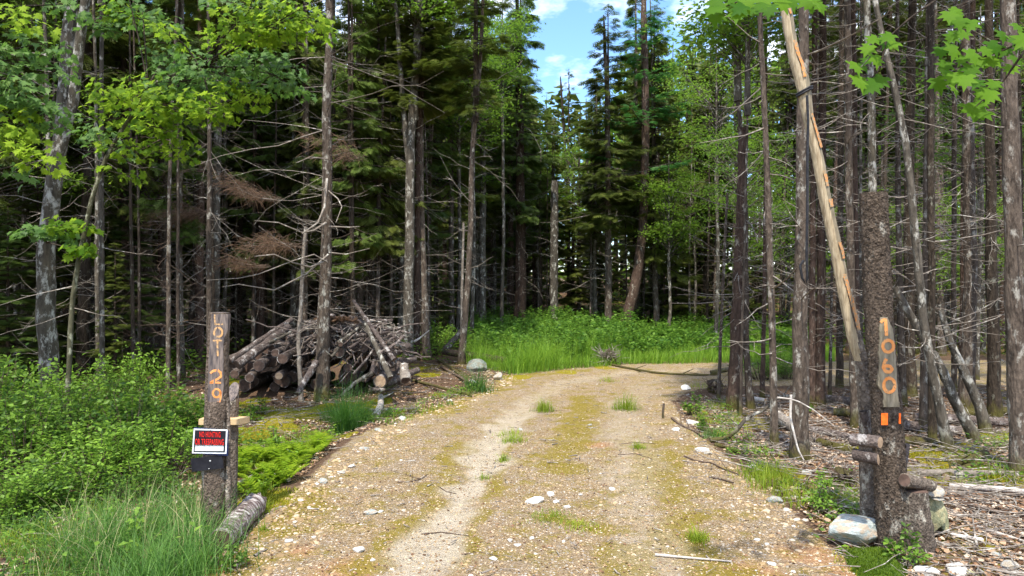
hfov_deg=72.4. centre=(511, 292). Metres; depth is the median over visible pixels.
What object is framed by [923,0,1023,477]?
spruce tree
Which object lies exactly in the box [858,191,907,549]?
number post
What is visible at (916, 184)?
spruce tree
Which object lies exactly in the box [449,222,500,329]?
dead tree
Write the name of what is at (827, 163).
broadleaf tree
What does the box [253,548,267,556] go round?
wood piece
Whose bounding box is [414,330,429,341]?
fallen branch
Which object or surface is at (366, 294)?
bare sapling
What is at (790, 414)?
leaning stick
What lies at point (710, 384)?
root tangle
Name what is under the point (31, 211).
spruce tree
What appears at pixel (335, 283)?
spruce tree
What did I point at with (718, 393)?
dead sapling
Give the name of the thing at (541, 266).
bare sapling
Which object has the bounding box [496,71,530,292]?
spruce tree
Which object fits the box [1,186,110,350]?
broadleaf tree
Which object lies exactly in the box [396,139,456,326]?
spruce tree
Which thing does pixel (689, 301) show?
bare sapling
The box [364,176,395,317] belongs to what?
bare sapling
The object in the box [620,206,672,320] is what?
young fir
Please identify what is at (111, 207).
spruce tree
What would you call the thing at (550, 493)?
stone
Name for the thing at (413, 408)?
fallen log
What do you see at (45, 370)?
bush
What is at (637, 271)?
pine tree
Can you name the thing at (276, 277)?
spruce tree
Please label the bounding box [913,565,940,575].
stone
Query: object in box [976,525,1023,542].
stick
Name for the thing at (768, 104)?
spruce tree
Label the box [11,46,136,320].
spruce tree
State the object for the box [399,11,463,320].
spruce tree
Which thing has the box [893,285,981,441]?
leaning dead tree
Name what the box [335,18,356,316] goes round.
bare sapling
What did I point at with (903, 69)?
spruce tree
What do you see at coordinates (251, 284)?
spruce tree
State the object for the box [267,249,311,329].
young fir
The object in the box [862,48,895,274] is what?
spruce tree
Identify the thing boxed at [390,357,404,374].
log
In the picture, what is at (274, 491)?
moss
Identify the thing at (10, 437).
bush
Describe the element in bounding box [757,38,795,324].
spruce tree
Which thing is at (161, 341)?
bare sapling
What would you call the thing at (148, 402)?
bush
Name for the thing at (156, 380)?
bush
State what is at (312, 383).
log
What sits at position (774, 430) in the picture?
spruce tree
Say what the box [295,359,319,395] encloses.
log
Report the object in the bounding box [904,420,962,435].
fallen log
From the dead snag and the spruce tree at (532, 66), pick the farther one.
the spruce tree at (532, 66)
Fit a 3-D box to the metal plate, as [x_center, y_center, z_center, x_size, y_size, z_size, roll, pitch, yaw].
[-2.413,1.357,5.538,0.263,0.131,0.012,0,0,0]
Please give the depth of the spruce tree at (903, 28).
21.18 m
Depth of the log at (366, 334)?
12.66 m
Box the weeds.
[466,303,808,360]
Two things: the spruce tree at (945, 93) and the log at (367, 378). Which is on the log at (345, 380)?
the log at (367, 378)
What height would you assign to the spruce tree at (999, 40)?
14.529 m
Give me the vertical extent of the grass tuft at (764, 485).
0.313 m
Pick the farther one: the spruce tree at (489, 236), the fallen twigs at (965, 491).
the spruce tree at (489, 236)
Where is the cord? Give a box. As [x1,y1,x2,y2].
[795,85,812,282]
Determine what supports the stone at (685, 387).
on the ground at (502, 417)
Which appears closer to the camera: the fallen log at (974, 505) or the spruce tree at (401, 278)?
the fallen log at (974, 505)
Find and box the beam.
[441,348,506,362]
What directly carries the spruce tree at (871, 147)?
on the ground at (502, 417)
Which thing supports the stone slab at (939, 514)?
on the ground at (502, 417)
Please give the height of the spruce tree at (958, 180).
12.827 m
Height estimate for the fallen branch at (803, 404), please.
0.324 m
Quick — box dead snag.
[249,226,339,400]
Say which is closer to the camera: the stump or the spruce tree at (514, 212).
the stump
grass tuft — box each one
[235,486,278,516]
[240,454,328,477]
[258,520,269,531]
[289,425,327,439]
[291,365,402,435]
[293,384,359,423]
[306,378,415,428]
[374,403,409,419]
[451,363,504,394]
[475,472,492,480]
[491,427,526,437]
[493,429,528,445]
[493,451,512,462]
[513,507,588,532]
[529,395,556,412]
[543,516,615,536]
[600,374,619,382]
[603,390,653,412]
[629,441,649,450]
[680,381,723,389]
[680,522,714,546]
[694,425,736,442]
[711,454,808,482]
[725,457,816,501]
[741,477,833,509]
[828,486,859,514]
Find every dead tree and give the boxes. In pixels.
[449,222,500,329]
[538,180,558,320]
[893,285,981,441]
[935,309,992,433]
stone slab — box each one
[929,496,947,531]
[938,501,948,534]
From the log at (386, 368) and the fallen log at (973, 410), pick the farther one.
the log at (386, 368)
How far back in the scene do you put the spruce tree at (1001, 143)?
21.25 m
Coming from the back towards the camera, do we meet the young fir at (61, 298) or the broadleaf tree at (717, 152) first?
the broadleaf tree at (717, 152)
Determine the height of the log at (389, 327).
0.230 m
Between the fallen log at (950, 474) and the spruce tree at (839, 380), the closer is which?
the fallen log at (950, 474)
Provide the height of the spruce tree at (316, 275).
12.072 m
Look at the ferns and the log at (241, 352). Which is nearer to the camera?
the ferns
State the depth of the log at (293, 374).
13.66 m
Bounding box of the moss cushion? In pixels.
[837,545,908,575]
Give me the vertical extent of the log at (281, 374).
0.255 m
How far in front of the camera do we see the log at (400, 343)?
14.77 m
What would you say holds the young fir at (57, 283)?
on the ground at (502, 417)
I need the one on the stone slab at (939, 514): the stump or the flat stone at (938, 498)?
the flat stone at (938, 498)
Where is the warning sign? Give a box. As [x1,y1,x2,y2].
[192,427,228,455]
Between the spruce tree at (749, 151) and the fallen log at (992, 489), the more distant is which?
the spruce tree at (749, 151)
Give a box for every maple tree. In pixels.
[0,0,93,191]
[0,0,148,398]
[702,0,1023,122]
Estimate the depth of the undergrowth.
20.38 m
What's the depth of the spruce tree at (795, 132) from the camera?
27.15 m
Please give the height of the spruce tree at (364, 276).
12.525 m
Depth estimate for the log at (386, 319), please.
13.75 m
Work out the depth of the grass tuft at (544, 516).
5.86 m
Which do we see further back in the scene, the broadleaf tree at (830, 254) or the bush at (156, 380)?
the broadleaf tree at (830, 254)
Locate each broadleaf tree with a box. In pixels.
[0,0,147,214]
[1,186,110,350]
[17,63,222,358]
[154,101,272,353]
[167,16,299,311]
[185,258,190,319]
[223,198,286,253]
[229,75,335,325]
[301,63,400,354]
[320,13,427,320]
[336,55,375,324]
[336,108,355,314]
[396,99,506,337]
[426,32,534,345]
[437,18,527,341]
[468,0,545,327]
[479,123,535,314]
[506,184,573,314]
[525,150,586,307]
[528,118,632,310]
[555,145,625,237]
[612,180,666,311]
[627,160,711,325]
[643,46,788,335]
[661,110,795,232]
[663,164,728,323]
[711,175,827,320]
[719,134,866,255]
[730,130,862,323]
[776,129,920,304]
[793,203,862,292]
[816,145,945,254]
[862,131,984,219]
[862,185,984,297]
[891,175,984,327]
[920,185,1004,354]
[945,136,1023,218]
[945,150,1023,258]
[983,175,1004,283]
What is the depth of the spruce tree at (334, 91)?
20.34 m
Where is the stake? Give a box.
[662,403,664,417]
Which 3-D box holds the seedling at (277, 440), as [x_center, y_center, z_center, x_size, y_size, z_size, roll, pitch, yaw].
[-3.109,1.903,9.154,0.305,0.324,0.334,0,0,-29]
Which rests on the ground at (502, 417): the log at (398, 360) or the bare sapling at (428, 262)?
the bare sapling at (428, 262)
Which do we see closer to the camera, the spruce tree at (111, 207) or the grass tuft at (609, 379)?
the grass tuft at (609, 379)
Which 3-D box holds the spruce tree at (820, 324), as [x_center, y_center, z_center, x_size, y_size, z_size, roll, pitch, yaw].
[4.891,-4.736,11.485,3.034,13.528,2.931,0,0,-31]
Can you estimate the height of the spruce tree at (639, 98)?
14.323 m
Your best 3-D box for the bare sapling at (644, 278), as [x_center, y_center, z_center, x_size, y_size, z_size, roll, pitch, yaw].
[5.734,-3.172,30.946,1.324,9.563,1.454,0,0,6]
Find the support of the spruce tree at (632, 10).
on the ground at (502, 417)
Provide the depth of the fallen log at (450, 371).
15.78 m
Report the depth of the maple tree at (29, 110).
7.52 m
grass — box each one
[0,461,274,575]
[445,314,835,374]
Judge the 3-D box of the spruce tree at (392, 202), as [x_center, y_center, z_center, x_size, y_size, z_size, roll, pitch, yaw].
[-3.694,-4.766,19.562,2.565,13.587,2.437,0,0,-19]
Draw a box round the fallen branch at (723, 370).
[710,363,760,373]
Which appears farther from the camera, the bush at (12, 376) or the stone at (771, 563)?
the bush at (12, 376)
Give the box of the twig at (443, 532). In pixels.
[421,532,468,535]
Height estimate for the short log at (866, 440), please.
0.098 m
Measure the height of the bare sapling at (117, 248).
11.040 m
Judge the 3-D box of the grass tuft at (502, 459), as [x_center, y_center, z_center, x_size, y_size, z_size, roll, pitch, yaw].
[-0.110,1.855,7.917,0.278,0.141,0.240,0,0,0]
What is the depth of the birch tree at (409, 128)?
18.85 m
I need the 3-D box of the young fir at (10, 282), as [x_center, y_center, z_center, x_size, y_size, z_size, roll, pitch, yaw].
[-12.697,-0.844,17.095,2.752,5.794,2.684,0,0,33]
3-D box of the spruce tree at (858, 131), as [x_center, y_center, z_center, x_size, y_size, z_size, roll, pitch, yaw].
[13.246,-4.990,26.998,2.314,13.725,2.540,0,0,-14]
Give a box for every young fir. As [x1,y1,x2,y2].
[0,165,94,381]
[0,166,34,359]
[0,205,57,392]
[56,187,136,364]
[56,279,77,324]
[87,243,144,382]
[89,188,175,372]
[120,258,188,334]
[157,239,189,349]
[204,212,234,335]
[242,224,271,333]
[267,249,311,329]
[271,251,339,324]
[315,222,364,315]
[373,254,398,341]
[381,255,440,327]
[430,222,457,340]
[432,211,489,323]
[486,212,532,317]
[514,218,558,315]
[542,188,604,318]
[576,233,623,316]
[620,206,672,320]
[648,208,705,323]
[674,198,731,319]
[702,217,751,321]
[728,227,779,327]
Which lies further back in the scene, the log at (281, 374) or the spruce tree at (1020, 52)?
the spruce tree at (1020, 52)
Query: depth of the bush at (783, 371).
15.38 m
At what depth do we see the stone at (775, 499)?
6.28 m
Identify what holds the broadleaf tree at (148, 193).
on the ground at (502, 417)
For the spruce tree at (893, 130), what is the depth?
28.68 m
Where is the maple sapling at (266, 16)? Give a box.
[1,0,341,435]
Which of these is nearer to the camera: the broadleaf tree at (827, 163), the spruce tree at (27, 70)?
the spruce tree at (27, 70)
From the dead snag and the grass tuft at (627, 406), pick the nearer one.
the grass tuft at (627, 406)
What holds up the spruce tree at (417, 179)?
on the ground at (502, 417)
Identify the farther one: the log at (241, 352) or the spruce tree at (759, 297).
the spruce tree at (759, 297)
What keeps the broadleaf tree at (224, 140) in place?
on the ground at (502, 417)
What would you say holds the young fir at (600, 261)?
on the ground at (502, 417)
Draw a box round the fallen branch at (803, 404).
[777,397,834,426]
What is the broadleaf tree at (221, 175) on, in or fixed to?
on the ground at (502, 417)
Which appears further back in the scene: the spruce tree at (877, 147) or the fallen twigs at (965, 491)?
the spruce tree at (877, 147)
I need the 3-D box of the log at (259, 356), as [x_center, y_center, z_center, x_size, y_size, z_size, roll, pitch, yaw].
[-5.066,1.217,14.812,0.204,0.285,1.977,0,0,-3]
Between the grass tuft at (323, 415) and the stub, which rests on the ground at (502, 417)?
the grass tuft at (323, 415)
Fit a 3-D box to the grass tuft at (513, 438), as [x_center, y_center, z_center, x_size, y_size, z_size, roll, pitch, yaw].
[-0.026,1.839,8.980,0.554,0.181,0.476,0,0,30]
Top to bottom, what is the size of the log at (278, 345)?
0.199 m
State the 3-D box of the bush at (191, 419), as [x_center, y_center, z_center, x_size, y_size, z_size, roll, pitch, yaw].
[-4.256,1.635,8.954,1.277,0.924,1.364,0,0,-5]
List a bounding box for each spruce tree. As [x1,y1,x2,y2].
[0,0,36,291]
[0,0,58,304]
[0,0,67,364]
[0,0,80,369]
[0,5,76,361]
[7,0,153,380]
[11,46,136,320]
[17,0,149,372]
[28,13,143,293]
[36,0,189,371]
[56,12,78,358]
[68,0,206,367]
[104,63,187,350]
[121,0,243,379]
[127,0,205,357]
[144,0,238,368]
[148,159,188,308]
[149,0,269,360]
[157,5,192,298]
[157,185,189,348]
[167,0,287,311]
[171,44,240,327]
[172,12,191,315]
[173,41,235,341]
[195,0,451,401]
[205,0,321,338]
[206,4,285,350]
[213,96,288,340]
[219,199,229,310]
[219,202,249,332]
[220,0,292,342]
[221,41,265,341]
[221,52,290,316]
[227,226,249,337]
[228,225,248,328]
[236,0,341,327]
[244,0,355,348]
[244,70,289,325]
[246,207,271,305]
[247,0,335,359]
[265,15,319,322]
[265,121,272,316]
[272,110,342,311]
[299,0,365,315]
[299,1,346,316]
[299,8,322,313]
[308,2,346,312]
[309,0,362,318]
[309,0,402,358]
[311,0,404,346]
[333,0,427,331]
[334,0,404,322]
[335,1,347,255]
[336,10,404,317]
[336,58,383,314]
[345,1,404,324]
[367,0,475,360]
[369,0,471,359]
[374,5,445,341]
[384,165,456,353]
[391,49,403,316]
[395,21,454,306]
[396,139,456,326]
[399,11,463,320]
[423,0,522,364]
[424,0,501,337]
[431,159,457,301]
[437,119,457,304]
[445,0,527,326]
[445,1,515,316]
[454,85,526,308]
[476,0,583,327]
[478,49,507,312]
[478,51,531,297]
[479,18,550,315]
[490,9,550,301]
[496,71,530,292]
[498,86,545,314]
[524,132,548,316]
[527,140,548,292]
[528,133,548,293]
[530,119,573,304]
[539,116,567,305]
[540,3,672,322]
[548,69,599,303]
[565,85,627,319]
[567,101,618,313]
[571,132,622,293]
[580,75,623,310]
[600,0,672,317]
[611,0,702,325]
[611,50,649,308]
[614,80,673,313]
[618,36,687,314]
[622,41,666,317]
[629,78,672,306]
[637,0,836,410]
[660,40,704,299]
[660,68,684,303]
[665,127,810,411]
[667,65,732,320]
[677,89,704,309]
[682,11,754,319]
[682,56,731,287]
[686,82,749,322]
[701,7,854,446]
[702,18,770,299]
[710,43,762,301]
[712,2,862,397]
[724,9,923,406]
[726,38,767,302]
[727,54,763,300]
[741,0,923,407]
[742,25,779,319]
[749,38,778,273]
[750,66,781,321]
[752,0,963,428]
[755,0,920,387]
[755,66,776,305]
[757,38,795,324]
[760,3,811,326]
[769,74,795,305]
[776,0,949,322]
[779,0,895,461]
[779,28,811,295]
[780,1,845,350]
[780,11,829,305]
[788,2,845,344]
[791,0,865,350]
[791,55,832,291]
[793,0,982,230]
[809,0,856,287]
[809,0,894,353]
[809,6,837,329]
[826,0,1019,398]
[826,22,864,298]
[826,49,834,298]
[826,55,866,332]
[827,1,895,326]
[829,0,1023,433]
[844,0,878,234]
[844,2,918,320]
[856,0,937,286]
[856,13,902,328]
[857,3,904,275]
[859,0,1023,437]
[862,38,877,330]
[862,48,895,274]
[862,54,893,269]
[865,0,1003,391]
[866,0,923,346]
[877,4,922,283]
[879,0,906,303]
[881,0,950,353]
[886,0,1005,383]
[888,24,923,319]
[889,0,984,355]
[889,24,920,294]
[894,0,1023,408]
[894,8,951,311]
[902,0,976,350]
[902,27,950,276]
[904,0,1023,417]
[916,0,959,332]
[918,2,960,331]
[921,33,959,318]
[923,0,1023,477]
[941,0,1002,341]
[943,1,998,317]
[943,1,1000,310]
[944,20,986,319]
[944,120,985,314]
[945,1,1003,313]
[959,3,1022,293]
[976,1,1023,343]
[977,2,1023,302]
[977,3,1023,352]
[984,4,1023,348]
[995,0,1023,293]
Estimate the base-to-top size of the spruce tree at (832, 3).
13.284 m
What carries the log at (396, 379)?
on the ground at (502, 417)
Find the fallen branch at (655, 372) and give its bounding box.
[591,359,716,375]
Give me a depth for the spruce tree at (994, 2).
20.78 m
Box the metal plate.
[191,455,223,471]
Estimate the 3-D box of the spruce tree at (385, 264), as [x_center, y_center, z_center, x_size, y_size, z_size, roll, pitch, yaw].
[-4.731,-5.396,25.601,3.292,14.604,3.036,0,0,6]
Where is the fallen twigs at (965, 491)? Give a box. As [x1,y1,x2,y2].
[0,360,1023,575]
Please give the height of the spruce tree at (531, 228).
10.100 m
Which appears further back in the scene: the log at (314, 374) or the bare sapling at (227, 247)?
the bare sapling at (227, 247)
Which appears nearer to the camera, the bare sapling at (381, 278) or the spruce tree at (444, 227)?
the bare sapling at (381, 278)
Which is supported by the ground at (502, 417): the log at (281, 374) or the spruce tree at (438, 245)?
the spruce tree at (438, 245)
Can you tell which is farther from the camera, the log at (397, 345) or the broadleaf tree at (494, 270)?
the broadleaf tree at (494, 270)
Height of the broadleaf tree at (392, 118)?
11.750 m
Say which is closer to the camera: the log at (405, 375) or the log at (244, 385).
the log at (405, 375)
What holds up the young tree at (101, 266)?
on the ground at (502, 417)
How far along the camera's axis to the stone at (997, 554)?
4.95 m
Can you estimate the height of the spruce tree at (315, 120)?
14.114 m
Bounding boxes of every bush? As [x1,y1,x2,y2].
[0,343,81,448]
[0,353,124,441]
[0,390,102,483]
[0,454,69,531]
[0,455,110,513]
[1,363,136,464]
[3,411,187,498]
[48,375,199,475]
[49,369,156,427]
[81,337,173,401]
[90,456,186,505]
[97,387,197,424]
[101,405,202,481]
[127,382,204,452]
[420,317,458,355]
[743,353,782,379]
[749,322,790,346]
[755,346,792,374]
[777,360,792,378]
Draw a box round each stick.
[655,553,731,561]
[789,395,803,459]
[905,443,909,470]
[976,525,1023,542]
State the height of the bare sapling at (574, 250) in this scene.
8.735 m
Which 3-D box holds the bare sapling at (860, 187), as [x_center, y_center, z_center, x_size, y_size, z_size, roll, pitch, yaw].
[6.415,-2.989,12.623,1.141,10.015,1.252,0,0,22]
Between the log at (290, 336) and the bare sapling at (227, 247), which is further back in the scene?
the bare sapling at (227, 247)
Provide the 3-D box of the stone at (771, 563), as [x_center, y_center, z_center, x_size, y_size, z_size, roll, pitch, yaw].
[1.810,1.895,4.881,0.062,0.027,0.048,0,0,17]
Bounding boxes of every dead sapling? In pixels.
[677,193,760,400]
[777,245,865,394]
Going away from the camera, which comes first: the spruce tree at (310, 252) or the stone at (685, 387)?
the stone at (685, 387)
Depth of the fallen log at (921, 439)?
8.62 m
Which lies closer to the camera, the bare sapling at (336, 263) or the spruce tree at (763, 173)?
the bare sapling at (336, 263)
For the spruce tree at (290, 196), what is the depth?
23.01 m
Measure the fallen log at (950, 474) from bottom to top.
0.242 m
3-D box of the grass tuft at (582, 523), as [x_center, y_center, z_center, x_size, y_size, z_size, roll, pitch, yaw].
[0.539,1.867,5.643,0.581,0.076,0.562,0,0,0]
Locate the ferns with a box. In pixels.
[237,430,331,495]
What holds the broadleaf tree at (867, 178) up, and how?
on the ground at (502, 417)
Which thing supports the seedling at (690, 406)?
on the ground at (502, 417)
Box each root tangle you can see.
[591,343,624,363]
[701,372,727,394]
[809,429,838,444]
[814,460,858,490]
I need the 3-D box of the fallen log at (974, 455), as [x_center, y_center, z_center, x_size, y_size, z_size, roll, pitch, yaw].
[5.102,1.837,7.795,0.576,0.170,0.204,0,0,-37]
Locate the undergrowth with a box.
[0,282,1005,384]
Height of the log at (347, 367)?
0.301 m
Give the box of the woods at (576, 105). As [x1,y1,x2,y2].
[183,29,1023,305]
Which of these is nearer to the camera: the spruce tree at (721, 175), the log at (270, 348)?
the log at (270, 348)
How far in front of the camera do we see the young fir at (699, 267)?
32.77 m
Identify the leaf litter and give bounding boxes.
[0,361,1023,575]
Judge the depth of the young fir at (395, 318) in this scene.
22.86 m
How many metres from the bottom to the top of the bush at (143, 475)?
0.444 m
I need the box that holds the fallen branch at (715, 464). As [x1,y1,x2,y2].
[684,451,740,474]
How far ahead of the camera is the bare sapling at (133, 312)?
13.52 m
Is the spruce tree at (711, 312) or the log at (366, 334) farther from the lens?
the spruce tree at (711, 312)
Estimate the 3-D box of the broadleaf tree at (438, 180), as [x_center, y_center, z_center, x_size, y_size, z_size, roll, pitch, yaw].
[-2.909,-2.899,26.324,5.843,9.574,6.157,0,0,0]
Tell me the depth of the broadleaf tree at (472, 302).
21.96 m
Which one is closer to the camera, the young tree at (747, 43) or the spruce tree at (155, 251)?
the young tree at (747, 43)
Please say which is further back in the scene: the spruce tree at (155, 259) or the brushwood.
the spruce tree at (155, 259)
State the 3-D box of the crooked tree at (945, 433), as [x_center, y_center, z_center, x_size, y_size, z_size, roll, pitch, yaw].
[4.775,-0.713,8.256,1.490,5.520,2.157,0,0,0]
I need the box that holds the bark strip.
[225,397,231,515]
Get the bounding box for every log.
[208,492,266,551]
[229,318,293,363]
[230,366,244,377]
[233,324,291,368]
[238,371,272,391]
[244,359,255,372]
[245,368,260,381]
[253,354,270,371]
[254,352,264,359]
[254,371,274,384]
[263,338,291,354]
[267,343,293,356]
[268,324,302,343]
[268,356,279,367]
[269,382,282,390]
[273,361,291,384]
[273,368,290,379]
[275,339,296,347]
[277,349,301,363]
[279,375,315,387]
[285,322,313,339]
[288,360,311,382]
[293,348,315,367]
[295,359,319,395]
[297,361,339,377]
[302,356,346,367]
[310,371,335,388]
[321,331,344,357]
[333,315,343,336]
[334,342,351,357]
[336,317,371,343]
[338,335,343,346]
[339,374,350,384]
[340,356,356,371]
[340,367,355,377]
[340,371,372,395]
[348,315,378,327]
[348,366,370,381]
[349,322,383,348]
[350,342,377,374]
[352,300,395,360]
[354,331,389,336]
[355,358,372,371]
[360,317,392,321]
[360,339,371,351]
[361,371,373,382]
[362,322,392,378]
[368,360,380,377]
[368,385,384,391]
[369,406,421,410]
[370,359,376,374]
[372,345,382,355]
[372,393,391,417]
[373,318,387,328]
[373,370,393,387]
[375,319,400,330]
[379,335,404,353]
[379,357,416,370]
[382,343,411,359]
[383,341,404,360]
[384,367,419,387]
[386,341,407,349]
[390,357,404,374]
[399,363,410,383]
[412,377,473,396]
[436,357,470,379]
[439,365,471,382]
[443,329,459,348]
[448,361,468,376]
[754,396,766,404]
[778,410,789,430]
[809,426,850,440]
[816,438,852,454]
[826,395,849,405]
[833,408,849,416]
[849,433,882,448]
[851,448,879,465]
[898,473,936,491]
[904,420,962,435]
[905,436,938,446]
[913,412,1008,425]
[918,465,1018,476]
[942,443,1008,479]
[949,483,1023,492]
[949,531,984,542]
[950,449,989,466]
[960,501,1010,514]
[965,407,1007,415]
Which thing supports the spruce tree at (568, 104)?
on the ground at (502, 417)
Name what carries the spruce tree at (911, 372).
on the ground at (502, 417)
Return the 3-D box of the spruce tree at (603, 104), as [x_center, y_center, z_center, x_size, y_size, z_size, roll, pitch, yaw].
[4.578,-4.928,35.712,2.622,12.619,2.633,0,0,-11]
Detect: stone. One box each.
[318,478,326,482]
[353,546,364,552]
[363,509,377,514]
[493,372,502,379]
[525,496,543,503]
[547,491,553,496]
[681,384,690,389]
[686,419,698,424]
[695,447,709,451]
[766,496,782,502]
[767,561,775,565]
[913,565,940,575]
[928,485,944,496]
[931,497,944,500]
[945,562,966,575]
[991,551,1003,558]
[1000,560,1019,570]
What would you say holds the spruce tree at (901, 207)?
on the ground at (502, 417)
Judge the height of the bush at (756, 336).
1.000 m
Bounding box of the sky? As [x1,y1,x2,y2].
[62,0,1022,271]
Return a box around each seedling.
[106,509,156,559]
[219,540,252,571]
[239,400,263,423]
[250,396,269,414]
[262,426,283,446]
[680,391,705,415]
[694,414,708,430]
[801,479,839,512]
[811,470,832,488]
[882,521,932,567]
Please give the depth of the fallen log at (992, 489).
6.77 m
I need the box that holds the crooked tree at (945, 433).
[824,0,1001,452]
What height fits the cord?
1.567 m
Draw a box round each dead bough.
[139,201,206,235]
[198,163,282,212]
[199,250,270,280]
[221,226,306,266]
[293,131,367,168]
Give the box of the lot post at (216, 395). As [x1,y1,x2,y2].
[201,312,230,534]
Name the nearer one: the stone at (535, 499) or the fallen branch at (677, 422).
the stone at (535, 499)
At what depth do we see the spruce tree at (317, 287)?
25.36 m
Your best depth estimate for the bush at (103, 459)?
7.17 m
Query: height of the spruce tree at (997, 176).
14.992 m
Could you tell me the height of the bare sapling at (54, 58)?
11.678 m
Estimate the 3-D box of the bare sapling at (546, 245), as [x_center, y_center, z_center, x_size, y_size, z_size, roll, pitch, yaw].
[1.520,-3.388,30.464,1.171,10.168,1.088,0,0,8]
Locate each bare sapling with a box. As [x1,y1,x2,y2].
[1,0,97,363]
[18,0,89,351]
[28,6,75,331]
[61,0,134,385]
[97,3,165,389]
[105,185,137,339]
[110,1,166,381]
[133,0,205,405]
[135,9,202,371]
[143,0,205,396]
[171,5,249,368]
[183,114,234,353]
[193,167,247,325]
[219,78,256,352]
[246,208,287,333]
[249,28,293,330]
[275,194,289,321]
[308,144,346,312]
[315,9,344,306]
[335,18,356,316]
[338,171,356,314]
[355,96,387,320]
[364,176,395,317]
[371,13,404,330]
[375,221,398,318]
[424,118,449,328]
[498,234,507,311]
[531,155,549,317]
[533,142,548,313]
[537,98,549,315]
[564,195,582,314]
[581,162,602,315]
[614,164,629,305]
[627,240,651,318]
[658,160,676,314]
[672,142,706,321]
[690,46,729,326]
[833,0,895,337]
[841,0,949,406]
[980,0,1023,363]
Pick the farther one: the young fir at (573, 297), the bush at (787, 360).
the young fir at (573, 297)
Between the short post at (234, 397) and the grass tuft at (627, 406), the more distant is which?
the grass tuft at (627, 406)
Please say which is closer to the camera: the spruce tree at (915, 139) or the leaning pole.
the leaning pole
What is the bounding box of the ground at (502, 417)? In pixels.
[0,271,1023,575]
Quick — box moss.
[171,342,1023,574]
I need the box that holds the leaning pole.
[781,8,875,518]
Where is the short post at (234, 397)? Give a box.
[229,382,238,510]
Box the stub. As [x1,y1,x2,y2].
[859,410,870,432]
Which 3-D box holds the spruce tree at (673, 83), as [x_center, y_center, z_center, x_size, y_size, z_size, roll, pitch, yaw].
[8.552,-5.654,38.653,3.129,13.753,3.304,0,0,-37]
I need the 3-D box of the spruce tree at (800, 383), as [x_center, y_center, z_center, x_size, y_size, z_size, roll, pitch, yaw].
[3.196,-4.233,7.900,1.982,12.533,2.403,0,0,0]
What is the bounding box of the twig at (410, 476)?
[387,469,427,482]
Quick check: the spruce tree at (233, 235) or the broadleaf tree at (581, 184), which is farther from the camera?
the broadleaf tree at (581, 184)
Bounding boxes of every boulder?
[466,359,486,371]
[828,514,877,546]
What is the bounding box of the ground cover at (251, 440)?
[0,379,1023,575]
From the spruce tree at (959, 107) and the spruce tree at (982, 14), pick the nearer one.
the spruce tree at (982, 14)
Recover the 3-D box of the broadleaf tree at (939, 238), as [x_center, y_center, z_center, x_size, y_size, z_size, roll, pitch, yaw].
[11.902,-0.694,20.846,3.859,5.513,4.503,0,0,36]
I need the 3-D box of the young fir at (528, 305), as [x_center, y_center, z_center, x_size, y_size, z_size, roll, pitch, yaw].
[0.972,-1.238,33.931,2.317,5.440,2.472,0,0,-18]
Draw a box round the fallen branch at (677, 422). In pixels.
[671,406,702,436]
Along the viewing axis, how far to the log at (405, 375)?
12.35 m
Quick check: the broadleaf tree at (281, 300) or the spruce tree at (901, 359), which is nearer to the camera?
the spruce tree at (901, 359)
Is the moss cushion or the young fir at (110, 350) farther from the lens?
the young fir at (110, 350)
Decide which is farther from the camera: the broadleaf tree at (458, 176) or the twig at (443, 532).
the broadleaf tree at (458, 176)
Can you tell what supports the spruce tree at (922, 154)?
on the ground at (502, 417)
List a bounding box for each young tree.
[63,0,162,397]
[671,0,817,416]
[857,6,1023,379]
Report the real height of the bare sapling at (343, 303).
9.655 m
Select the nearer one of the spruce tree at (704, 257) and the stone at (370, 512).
the stone at (370, 512)
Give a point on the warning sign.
(209, 441)
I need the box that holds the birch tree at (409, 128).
[353,0,491,362]
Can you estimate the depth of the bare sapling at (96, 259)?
14.09 m
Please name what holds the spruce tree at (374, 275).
on the ground at (502, 417)
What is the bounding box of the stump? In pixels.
[904,488,936,553]
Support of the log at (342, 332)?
on the log at (349, 334)
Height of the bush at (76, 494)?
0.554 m
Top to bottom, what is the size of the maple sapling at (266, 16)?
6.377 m
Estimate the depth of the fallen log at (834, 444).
8.55 m
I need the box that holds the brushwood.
[246,315,430,383]
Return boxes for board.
[199,416,249,424]
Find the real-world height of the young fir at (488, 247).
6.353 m
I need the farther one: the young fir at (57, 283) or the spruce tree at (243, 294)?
the spruce tree at (243, 294)
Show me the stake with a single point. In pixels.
(663, 407)
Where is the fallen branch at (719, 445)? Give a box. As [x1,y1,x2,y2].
[714,443,736,452]
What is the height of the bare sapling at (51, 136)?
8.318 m
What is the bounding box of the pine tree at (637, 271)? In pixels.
[582,0,694,326]
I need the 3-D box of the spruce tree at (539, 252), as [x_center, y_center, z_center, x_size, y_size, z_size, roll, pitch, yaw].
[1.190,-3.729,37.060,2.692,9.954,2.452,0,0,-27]
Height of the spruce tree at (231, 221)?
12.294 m
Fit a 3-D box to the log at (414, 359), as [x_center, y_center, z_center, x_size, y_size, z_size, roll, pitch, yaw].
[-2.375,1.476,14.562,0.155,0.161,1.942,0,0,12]
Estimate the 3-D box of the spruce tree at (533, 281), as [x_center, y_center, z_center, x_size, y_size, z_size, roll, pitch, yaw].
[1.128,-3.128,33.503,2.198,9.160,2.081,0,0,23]
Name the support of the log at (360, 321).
on the log
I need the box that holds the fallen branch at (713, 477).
[709,476,733,482]
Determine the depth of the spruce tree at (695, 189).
37.98 m
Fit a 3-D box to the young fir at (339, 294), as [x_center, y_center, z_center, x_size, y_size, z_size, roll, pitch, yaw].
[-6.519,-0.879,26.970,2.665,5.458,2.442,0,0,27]
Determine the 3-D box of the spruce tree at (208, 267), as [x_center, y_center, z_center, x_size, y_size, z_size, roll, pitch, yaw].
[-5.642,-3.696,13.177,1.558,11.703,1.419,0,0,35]

